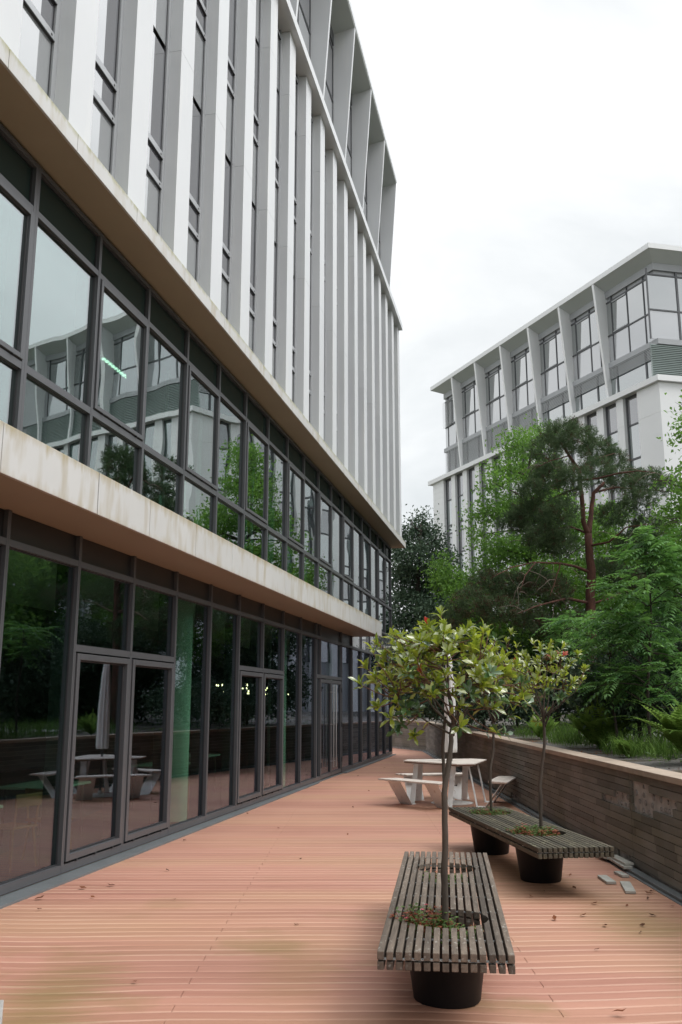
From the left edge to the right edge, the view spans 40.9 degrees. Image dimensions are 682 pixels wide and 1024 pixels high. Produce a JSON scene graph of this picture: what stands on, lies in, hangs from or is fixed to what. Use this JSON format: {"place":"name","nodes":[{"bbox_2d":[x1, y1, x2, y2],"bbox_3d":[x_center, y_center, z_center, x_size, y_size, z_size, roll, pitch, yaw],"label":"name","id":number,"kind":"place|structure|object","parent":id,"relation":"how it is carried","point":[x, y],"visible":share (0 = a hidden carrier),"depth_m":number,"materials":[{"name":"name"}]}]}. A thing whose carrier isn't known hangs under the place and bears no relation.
{"place":"outdoors","nodes":[
{"label":"outdoors","id":0,"kind":"place"},
{"bbox_2d":[0,748,681,1023],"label":"deck","id":1,"kind":"structure","parent":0,"point":[222,938],"depth_m":7.49,"materials":[{"name":"wooden decking boards"}]},
{"bbox_2d":[0,792,41,871],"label":"cafe chair","id":2,"kind":"object","parent":1,"relation":"on","point":[28,799],"visible":1,"depth_m":10.38,"materials":[{"name":"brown wood"}]},
{"bbox_2d":[0,780,90,845],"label":"cafe table","id":3,"kind":"object","parent":1,"relation":"on","point":[38,784],"visible":0.68,"depth_m":12.39,"materials":[{"name":"metal"}]},
{"bbox_2d":[21,788,72,859],"bbox_3d":[-3.524,3.750,11.004,0.424,0.822,0.446,-7,-14,30],"label":"cafe chair","id":4,"kind":"object","parent":1,"relation":"on","point":[28,790],"visible":0.35,"depth_m":10.93,"materials":[{"name":"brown wood"}]},
{"bbox_2d":[377,851,515,1008],"bbox_3d":[0.771,3.022,6.693,0.755,0.482,3.520,-1,-12,6],"label":"planter bench","id":5,"kind":"object","parent":1,"relation":"on","point":[445,975],"visible":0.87,"depth_m":5.62,"materials":[{"name":"grey wood"}]},
{"bbox_2d":[390,902,460,943],"bbox_3d":[0.532,2.629,5.812,0.453,0.231,0.434,0,-12,0],"label":"weed plant","id":6,"kind":"object","parent":5,"relation":"on","point":[415,917],"visible":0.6,"depth_m":5.81,"materials":[{"name":"green plant"}]},
{"bbox_2d":[348,605,533,925],"bbox_3d":[0.721,1.707,6.212,1.187,2.180,1.080,-3,-12,12],"label":"photinia tree","id":7,"kind":"object","parent":5,"relation":"on","point":[429,639],"visible":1,"depth_m":6.16,"materials":[{"name":"green plant"}]},
{"bbox_2d":[378,759,515,808],"bbox_3d":[2.036,5.045,17.058,2.699,0.771,2.625,0,-12,0],"label":"picnic table","id":8,"kind":"object","parent":1,"relation":"on","point":[414,781],"visible":0.92,"depth_m":16.93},
{"bbox_2d":[431,654,472,804],"bbox_3d":[2.070,4.050,17.287,0.790,2.799,0.790,0,-12,0],"label":"parasol","id":9,"kind":"object","parent":1,"relation":"on","point":[458,802],"visible":0.45,"depth_m":17.20,"materials":[{"name":"fabric"}]},
{"bbox_2d":[449,806,613,883],"bbox_3d":[2.021,3.790,10.370,0.755,0.482,3.520,2,-12,-7],"label":"planter bench","id":10,"kind":"object","parent":1,"relation":"on","point":[540,859],"visible":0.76,"depth_m":9.51,"materials":[{"name":"grey wood"}]},
{"bbox_2d":[470,627,540,811],"bbox_3d":[2.101,2.700,11.823,0.890,2.411,1.069,-5,-13,24],"label":"photinia tree","id":11,"kind":"object","parent":10,"relation":"on","point":[492,718],"visible":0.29,"depth_m":11.78,"materials":[{"name":"green plant"}]},
{"bbox_2d":[505,823,559,835],"bbox_3d":[2.067,3.422,9.720,0.607,0.158,0.569,-8,-14,33],"label":"weed plant","id":12,"kind":"object","parent":10,"relation":"on","point":[529,831],"visible":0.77,"depth_m":9.71,"materials":[{"name":"green plant"}]},
{"bbox_2d":[495,638,590,828],"bbox_3d":[2.235,2.466,10.093,1.138,2.162,1.198,8,-14,-33],"label":"photinia tree","id":13,"kind":"object","parent":10,"relation":"on","point":[548,683],"visible":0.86,"depth_m":10.06,"materials":[{"name":"green plant"}]},
{"bbox_2d":[392,711,573,722],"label":"bed","id":14,"kind":"object","parent":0,"point":[420,719],"depth_m":40.19,"materials":[{"name":"plant"}]},
{"bbox_2d":[391,503,497,716],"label":"evergreen tree","id":15,"kind":"object","parent":14,"relation":"on","point":[408,574],"visible":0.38,"depth_m":46.57,"materials":[{"name":"green plant"}]},
{"bbox_2d":[350,0,681,641],"label":"sky","id":16,"kind":"structure","parent":0,"point":[535,146],"materials":[{"name":"white"}]},
{"bbox_2d":[464,720,681,772],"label":"planting bed","id":17,"kind":"object","parent":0,"point":[673,765],"visible":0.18,"depth_m":15.10,"materials":[{"name":"green plant"}]},
{"bbox_2d":[401,676,574,731],"bbox_3d":[3.889,5.087,24.059,4.416,1.617,2.488,-4,-12,17],"label":"evergreen shrub","id":18,"kind":"object","parent":17,"relation":"on","point":[482,715],"visible":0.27,"depth_m":23.72,"materials":[{"name":"green plant"}]},
{"bbox_2d":[429,602,576,725],"bbox_3d":[5.837,4.980,29.647,6.043,4.499,4.827,0,-12,0],"label":"evergreen shrub","id":19,"kind":"object","parent":17,"relation":"on","point":[549,674],"visible":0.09,"depth_m":29.24,"materials":[{"name":"green plant"}]},
{"bbox_2d":[417,413,637,720],"bbox_3d":[6.916,1.597,31.329,8.898,10.972,5.015,0,-12,0],"label":"broadleaf tree","id":20,"kind":"object","parent":17,"relation":"on","point":[512,551],"visible":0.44,"depth_m":30.99,"materials":[{"name":"green plant"}]},
{"bbox_2d":[427,506,654,723],"bbox_3d":[6.017,2.968,27.294,6.782,6.626,3.932,-3,-12,12],"label":"broadleaf tree","id":21,"kind":"object","parent":17,"relation":"on","point":[567,573],"visible":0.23,"depth_m":26.99,"materials":[{"name":"green plant"}]},
{"bbox_2d":[520,709,565,739],"bbox_3d":[4.369,4.593,19.733,1.121,0.668,1.096,-3,-12,16],"label":"fern","id":22,"kind":"object","parent":17,"relation":"on","point":[538,728],"visible":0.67,"depth_m":19.57,"materials":[{"name":"plant"}]},
{"bbox_2d":[420,415,680,716],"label":"pine tree","id":23,"kind":"object","parent":17,"relation":"on","point":[529,509],"visible":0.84,"depth_m":23.89,"materials":[{"name":"green plant"}]},
{"bbox_2d":[531,609,603,736],"bbox_3d":[4.533,3.245,17.680,1.432,2.671,1.377,0,-12,0],"label":"ash sapling","id":24,"kind":"object","parent":17,"relation":"on","point":[559,621],"visible":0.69,"depth_m":17.88,"materials":[{"name":"green plant"}]},
{"bbox_2d":[511,720,680,760],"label":"grass","id":25,"kind":"structure","parent":17,"relation":"on","point":[658,748],"depth_m":14.27,"materials":[{"name":"green plant"}]},
{"bbox_2d":[547,695,656,749],"bbox_3d":[4.426,3.571,15.563,1.788,0.970,2.313,0,-12,0],"label":"fern","id":26,"kind":"object","parent":17,"relation":"on","point":[585,718],"visible":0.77,"depth_m":15.36,"materials":[{"name":"green plant"}]},
{"bbox_2d":[542,602,681,724],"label":"evergreen shrub","id":27,"kind":"object","parent":17,"relation":"on","point":[570,649],"visible":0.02,"depth_m":25.45,"materials":[{"name":"green plant"}]},
{"bbox_2d":[555,610,670,739],"bbox_3d":[4.552,2.857,15.179,1.825,2.407,2.162,-3,-12,15],"label":"ash sapling","id":28,"kind":"object","parent":17,"relation":"on","point":[581,636],"visible":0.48,"depth_m":15.06,"materials":[{"name":"green plant"}]},
{"bbox_2d":[551,632,681,742],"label":"evergreen shrub","id":29,"kind":"object","parent":17,"relation":"on","point":[579,700],"visible":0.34,"depth_m":15.54,"materials":[{"name":"green plant"}]},
{"bbox_2d":[567,497,681,620],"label":"broadleaf tree","id":30,"kind":"object","parent":17,"relation":"on","point":[675,536],"visible":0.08,"depth_m":29.07,"materials":[{"name":"green plant"}]},
{"bbox_2d":[577,525,681,750],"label":"ash sapling","id":31,"kind":"object","parent":17,"relation":"on","point":[674,561],"visible":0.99,"depth_m":14.31,"materials":[{"name":"green plant"}]},
{"bbox_2d":[609,735,649,757],"bbox_3d":[4.116,3.399,13.223,0.700,0.346,0.555,4,-12,-19],"label":"fern","id":32,"kind":"object","parent":17,"relation":"on","point":[627,745],"visible":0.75,"depth_m":13.10,"materials":[{"name":"plant"}]},
{"bbox_2d":[604,699,681,753],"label":"fern","id":33,"kind":"object","parent":17,"relation":"on","point":[669,728],"visible":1,"depth_m":11.53,"materials":[{"name":"green plant"}]},
{"bbox_2d":[616,541,681,739],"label":"ash sapling","id":34,"kind":"object","parent":17,"relation":"on","point":[672,634],"visible":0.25,"depth_m":15.99,"materials":[{"name":"green plant"}]},
{"bbox_2d":[640,389,681,558],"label":"broadleaf tree","id":35,"kind":"object","parent":17,"relation":"on","point":[677,514],"visible":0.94,"depth_m":15.13,"materials":[{"name":"green plant"}]},
{"label":"ground","id":36,"kind":"structure","parent":0,"visible":0},
{"bbox_2d":[0,0,405,908],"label":"office building","id":37,"kind":"structure","parent":36,"relation":"on","point":[194,194],"depth_m":15.46,"materials":[{"name":"paint"}]},
{"bbox_2d":[0,508,9,642],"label":"shopfront window","id":38,"kind":"structure","parent":37,"relation":"in","point":[4,514],"depth_m":9.03,"materials":[{"name":"glass"}]},
{"bbox_2d":[0,123,38,429],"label":"ribbon window","id":39,"kind":"structure","parent":37,"relation":"in","point":[19,172],"depth_m":9.52,"materials":[{"name":"grey metal"}]},
{"bbox_2d":[18,0,61,102],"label":"fin window","id":40,"kind":"structure","parent":37,"relation":"in","point":[40,23],"depth_m":9.79,"materials":[{"name":"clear glass"}]},
{"bbox_2d":[0,510,81,895],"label":"shopfront window","id":41,"kind":"structure","parent":37,"relation":"in","point":[27,536],"depth_m":10.08,"materials":[{"name":"grey metal"}]},
{"bbox_2d":[20,165,101,465],"bbox_3d":[-3.263,-1.901,10.315,0.285,3.500,1.497,-2,-12,11],"label":"ribbon window","id":42,"kind":"structure","parent":37,"relation":"in","point":[57,215],"depth_m":10.83,"materials":[{"name":"grey metal"}]},
{"bbox_2d":[62,537,135,872],"bbox_3d":[-2.977,2.242,10.954,0.290,3.690,1.497,-2,-12,11],"label":"door","id":43,"kind":"structure","parent":37,"relation":"in","point":[95,558],"depth_m":11.37,"materials":[{"name":"grey metal"}]},
{"bbox_2d":[90,0,124,178],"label":"fin window","id":44,"kind":"structure","parent":37,"relation":"in","point":[103,143],"depth_m":11.35,"materials":[{"name":"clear glass"}]},
{"bbox_2d":[88,234,150,494],"bbox_3d":[-2.945,-1.601,11.750,0.315,3.500,1.497,-2,-12,11],"label":"ribbon window","id":45,"kind":"structure","parent":37,"relation":"in","point":[119,281],"depth_m":12.24,"materials":[{"name":"grey metal"}]},
{"bbox_2d":[122,556,177,851],"bbox_3d":[-2.673,2.543,12.391,0.290,3.690,1.497,-2,-12,11],"label":"door","id":46,"kind":"structure","parent":37,"relation":"in","point":[149,576],"depth_m":12.83,"materials":[{"name":"grey metal"}]},
{"bbox_2d":[144,32,169,237],"bbox_3d":[-2.683,-5.193,12.622,0.140,3.408,0.998,-2,-12,11],"label":"fin window","id":47,"kind":"structure","parent":37,"relation":"in","point":[155,170],"depth_m":12.88,"materials":[{"name":"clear glass"}]},
{"bbox_2d":[153,0,171,51],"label":"fin window","id":48,"kind":"structure","parent":37,"relation":"in","point":[162,8],"depth_m":13.35,"materials":[{"name":"grey glass"}]},
{"bbox_2d":[141,287,188,515],"bbox_3d":[-2.656,-1.300,13.191,0.285,3.500,1.497,-2,-12,11],"label":"ribbon window","id":49,"kind":"structure","parent":37,"relation":"in","point":[165,326],"depth_m":13.76,"materials":[{"name":"grey metal"}]},
{"bbox_2d":[169,572,212,834],"bbox_3d":[-2.380,2.844,13.831,0.270,3.690,1.497,-2,-12,11],"label":"shopfront window","id":50,"kind":"structure","parent":37,"relation":"in","point":[191,590],"depth_m":14.41,"materials":[{"name":"black glass"}]},
{"bbox_2d":[187,103,204,283],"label":"fin window","id":51,"kind":"structure","parent":37,"relation":"in","point":[198,118],"depth_m":14.35,"materials":[{"name":"grey glass"}]},
{"bbox_2d":[194,385,203,524],"bbox_3d":[-2.444,-0.536,16.481,0.106,3.450,0.750,-2,-12,11],"label":"curtain","id":52,"kind":"object","parent":37,"relation":"hanging from","point":[199,452],"visible":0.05,"depth_m":16.27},
{"bbox_2d":[193,0,208,113],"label":"fin window","id":53,"kind":"structure","parent":37,"relation":"in","point":[202,6],"depth_m":14.86,"materials":[{"name":"glass"}]},
{"bbox_2d":[182,328,220,533],"bbox_3d":[-2.338,-1.000,14.626,0.315,3.500,1.497,-2,-12,11],"label":"ribbon window","id":54,"kind":"structure","parent":37,"relation":"in","point":[203,366],"depth_m":15.15,"materials":[{"name":"glass"}]},
{"bbox_2d":[206,585,240,820],"bbox_3d":[-2.076,3.144,15.269,0.270,3.690,1.497,-2,-12,11],"label":"shopfront window","id":55,"kind":"structure","parent":37,"relation":"in","point":[225,601],"depth_m":15.86,"materials":[{"name":"grey metal"}]},
{"bbox_2d":[221,159,233,322],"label":"fin window","id":56,"kind":"structure","parent":37,"relation":"in","point":[229,168],"depth_m":15.82,"materials":[{"name":"grey glass"}]},
{"bbox_2d":[216,363,246,548],"bbox_3d":[-2.049,-0.699,16.066,0.285,3.500,1.497,-2,-12,11],"label":"ribbon window","id":57,"kind":"structure","parent":37,"relation":"in","point":[233,396],"depth_m":16.20,"materials":[{"name":"grey glass"}]},
{"bbox_2d":[225,0,237,165],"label":"fin window","id":58,"kind":"structure","parent":37,"relation":"in","point":[233,5],"depth_m":16.45,"materials":[{"name":"grey glass"}]},
{"bbox_2d":[236,596,263,809],"bbox_3d":[-1.763,3.444,16.705,0.290,3.690,1.497,-2,-12,11],"label":"door","id":59,"kind":"structure","parent":37,"relation":"in","point":[252,610],"depth_m":17.19,"materials":[{"name":"black glass"}]},
{"bbox_2d":[249,207,257,353],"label":"fin window","id":60,"kind":"structure","parent":37,"relation":"in","point":[254,216],"depth_m":17.29,"materials":[{"name":"grey glass"}]},
{"bbox_2d":[244,391,268,560],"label":"ribbon window","id":61,"kind":"structure","parent":37,"relation":"in","point":[257,423],"depth_m":17.59,"materials":[{"name":"glass"}]},
{"bbox_2d":[252,41,261,208],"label":"fin window","id":62,"kind":"structure","parent":37,"relation":"in","point":[257,79],"depth_m":17.95,"materials":[{"name":"glass"}]},
{"bbox_2d":[255,0,262,47],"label":"fin window","id":63,"kind":"structure","parent":37,"relation":"in","point":[258,34],"depth_m":18.46,"materials":[{"name":"grey glass"}]},
{"bbox_2d":[261,604,284,800],"bbox_3d":[-1.459,3.744,18.143,0.290,3.690,1.497,-2,-12,11],"label":"door","id":64,"kind":"structure","parent":37,"relation":"in","point":[273,617],"depth_m":18.64,"materials":[{"name":"grey metal"}]},
{"bbox_2d":[272,245,278,380],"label":"fin window","id":65,"kind":"structure","parent":37,"relation":"in","point":[276,249],"depth_m":18.77,"materials":[{"name":"grey glass"}]},
{"bbox_2d":[267,415,287,571],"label":"ribbon window","id":66,"kind":"structure","parent":37,"relation":"in","point":[278,439],"depth_m":19.11,"materials":[{"name":"grey glass"}]},
{"bbox_2d":[274,93,280,246],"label":"fin window","id":67,"kind":"structure","parent":37,"relation":"in","point":[278,100],"depth_m":19.43,"materials":[{"name":"glass"}]},
{"bbox_2d":[277,29,281,93],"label":"fin window","id":68,"kind":"structure","parent":37,"relation":"in","point":[279,38],"depth_m":19.96,"materials":[{"name":"grey glass"}]},
{"bbox_2d":[282,612,301,793],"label":"shopfront window","id":69,"kind":"structure","parent":37,"relation":"in","point":[292,623],"depth_m":20.19,"materials":[{"name":"black glass"}]},
{"bbox_2d":[292,277,296,403],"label":"fin window","id":70,"kind":"structure","parent":37,"relation":"in","point":[294,278],"depth_m":20.23,"materials":[{"name":"grey glass"}]},
{"bbox_2d":[293,134,297,278],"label":"fin window","id":71,"kind":"structure","parent":37,"relation":"in","point":[296,136],"depth_m":20.88,"materials":[{"name":"grey glass"}]},
{"bbox_2d":[287,436,304,580],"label":"ribbon window","id":72,"kind":"structure","parent":37,"relation":"in","point":[296,457],"depth_m":20.50,"materials":[{"name":"grey glass"}]},
{"bbox_2d":[297,0,310,56],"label":"top window","id":73,"kind":"structure","parent":37,"relation":"in","point":[304,6],"depth_m":24.94,"materials":[{"name":"grey glass"}]},
{"bbox_2d":[301,618,316,786],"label":"shopfront window","id":74,"kind":"structure","parent":37,"relation":"in","point":[309,629],"depth_m":21.64,"materials":[{"name":"glass"}]},
{"bbox_2d":[309,305,311,423],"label":"fin window","id":75,"kind":"structure","parent":37,"relation":"in","point":[310,337],"depth_m":21.69,"materials":[{"name":"glass"}]},
{"bbox_2d":[304,455,318,588],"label":"ribbon window","id":76,"kind":"structure","parent":37,"relation":"in","point":[311,540],"depth_m":22.04,"materials":[{"name":"grey glass"}]},
{"bbox_2d":[310,170,312,305],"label":"fin window","id":77,"kind":"structure","parent":37,"relation":"in","point":[311,204],"depth_m":22.38,"materials":[{"name":"grey glass"}]},
{"bbox_2d":[324,202,325,330],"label":"fin window","id":78,"kind":"structure","parent":37,"relation":"in","point":[325,202],"depth_m":23.75,"materials":[{"name":"grey glass"}]},
{"bbox_2d":[319,470,331,595],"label":"ribbon window","id":79,"kind":"structure","parent":37,"relation":"in","point":[325,486],"depth_m":23.40,"materials":[{"name":"glass"}]},
{"bbox_2d":[316,623,341,780],"bbox_3d":[-0.273,4.793,23.161,0.199,3.690,3.018,-2,-12,11],"label":"entrance door","id":80,"kind":"structure","parent":37,"relation":"in","point":[325,634],"depth_m":23.17,"materials":[{"name":"grey metal"}]},
{"bbox_2d":[324,23,333,122],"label":"top window","id":81,"kind":"structure","parent":37,"relation":"in","point":[328,97],"depth_m":28.07,"materials":[{"name":"grey glass"}]},
{"bbox_2d":[332,484,342,601],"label":"ribbon window","id":82,"kind":"structure","parent":37,"relation":"in","point":[337,498],"depth_m":24.93,"materials":[{"name":"glass"}]},
{"bbox_2d":[332,633,352,771],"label":"shopfront window","id":83,"kind":"structure","parent":37,"relation":"in","point":[347,644],"depth_m":25.84,"materials":[{"name":"glass"}]},
{"bbox_2d":[343,496,353,606],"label":"ribbon window","id":84,"kind":"structure","parent":37,"relation":"in","point":[348,528],"depth_m":26.29,"materials":[{"name":"clear glass"}]},
{"bbox_2d":[346,93,351,177],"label":"top window","id":85,"kind":"structure","parent":37,"relation":"in","point":[349,139],"depth_m":31.04,"materials":[{"name":"grey glass"}]},
{"bbox_2d":[352,636,361,767],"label":"shopfront window","id":86,"kind":"structure","parent":37,"relation":"in","point":[357,641],"depth_m":27.39,"materials":[{"name":"glass"}]},
{"bbox_2d":[353,507,362,611],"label":"ribbon window","id":87,"kind":"structure","parent":37,"relation":"in","point":[357,518],"depth_m":27.88,"materials":[{"name":"clear glass"}]},
{"bbox_2d":[362,637,370,764],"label":"shopfront window","id":88,"kind":"structure","parent":37,"relation":"in","point":[366,693],"depth_m":28.79,"materials":[{"name":"glass"}]},
{"bbox_2d":[362,516,370,615],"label":"ribbon window","id":89,"kind":"structure","parent":37,"relation":"in","point":[366,527],"depth_m":29.21,"materials":[{"name":"glass"}]},
{"bbox_2d":[370,637,378,761],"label":"shopfront window","id":90,"kind":"structure","parent":37,"relation":"in","point":[374,714],"depth_m":30.16,"materials":[{"name":"black glass"}]},
{"bbox_2d":[371,526,378,620],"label":"ribbon window","id":91,"kind":"structure","parent":37,"relation":"in","point":[374,535],"depth_m":30.76,"materials":[{"name":"glass"}]},
{"bbox_2d":[378,635,385,758],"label":"shopfront window","id":92,"kind":"structure","parent":37,"relation":"in","point":[382,730],"depth_m":31.59,"materials":[{"name":"black glass"}]},
{"bbox_2d":[378,534,385,634],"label":"ribbon window","id":93,"kind":"structure","parent":37,"relation":"in","point":[381,543],"depth_m":32.11,"materials":[{"name":"glass"}]},
{"bbox_2d":[385,638,391,755],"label":"shopfront window","id":94,"kind":"structure","parent":37,"relation":"in","point":[388,728],"depth_m":33.03,"materials":[{"name":"black glass"}]},
{"bbox_2d":[385,542,391,635],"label":"ribbon window","id":95,"kind":"structure","parent":37,"relation":"in","point":[388,605],"depth_m":33.64,"materials":[{"name":"glass"}]},
{"bbox_2d":[392,720,681,905],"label":"retaining wall","id":96,"kind":"structure","parent":36,"relation":"on","point":[631,812],"depth_m":11.78,"materials":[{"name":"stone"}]},
{"bbox_2d":[428,242,681,723],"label":"office building","id":97,"kind":"structure","parent":36,"relation":"on","point":[602,352],"depth_m":47.85,"materials":[{"name":"white concrete"}]},
{"bbox_2d":[446,499,452,551],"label":"fin window","id":98,"kind":"structure","parent":97,"relation":"in","point":[448,503],"depth_m":59.41,"materials":[{"name":"grey glass"}]},
{"bbox_2d":[445,397,459,472],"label":"top window","id":99,"kind":"structure","parent":97,"relation":"in","point":[451,436],"depth_m":61.26,"materials":[{"name":"grey glass"}]},
{"bbox_2d":[458,494,464,551],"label":"fin window","id":100,"kind":"structure","parent":97,"relation":"in","point":[460,504],"depth_m":58.00,"materials":[{"name":"grey glass"}]},
{"bbox_2d":[462,381,483,464],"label":"top window","id":101,"kind":"structure","parent":97,"relation":"in","point":[471,418],"depth_m":58.90,"materials":[{"name":"glass"}]},
{"bbox_2d":[485,366,508,452],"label":"top window","id":102,"kind":"structure","parent":97,"relation":"in","point":[495,398],"depth_m":56.26,"materials":[{"name":"grey glass"}]},
{"bbox_2d":[511,349,537,439],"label":"top window","id":103,"kind":"structure","parent":97,"relation":"in","point":[522,379],"depth_m":53.55,"materials":[{"name":"grey glass"}]},
{"bbox_2d":[539,330,570,424],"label":"top window","id":104,"kind":"structure","parent":97,"relation":"in","point":[553,374],"depth_m":50.76,"materials":[{"name":"grey glass"}]},
{"bbox_2d":[571,310,606,411],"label":"top window","id":105,"kind":"structure","parent":97,"relation":"in","point":[586,356],"depth_m":48.05,"materials":[{"name":"grey glass"}]},
{"bbox_2d":[605,403,617,434],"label":"fin window","id":106,"kind":"structure","parent":97,"relation":"in","point":[611,416],"depth_m":45.00,"materials":[{"name":"grey glass"}]},
{"bbox_2d":[606,277,654,394],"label":"top window","id":107,"kind":"structure","parent":97,"relation":"in","point":[627,313],"depth_m":45.04,"materials":[{"name":"clear glass"}]},
{"bbox_2d":[625,393,637,425],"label":"fin window","id":108,"kind":"structure","parent":97,"relation":"in","point":[631,402],"depth_m":43.63,"materials":[{"name":"grey glass"}]},
{"bbox_2d":[627,422,641,499],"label":"fin window","id":109,"kind":"structure","parent":97,"relation":"in","point":[633,430],"depth_m":43.26,"materials":[{"name":"grey glass"}]},
{"bbox_2d":[645,268,681,375],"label":"top window","id":110,"kind":"structure","parent":97,"relation":"in","point":[662,295],"depth_m":43.45,"materials":[{"name":"grey glass"}]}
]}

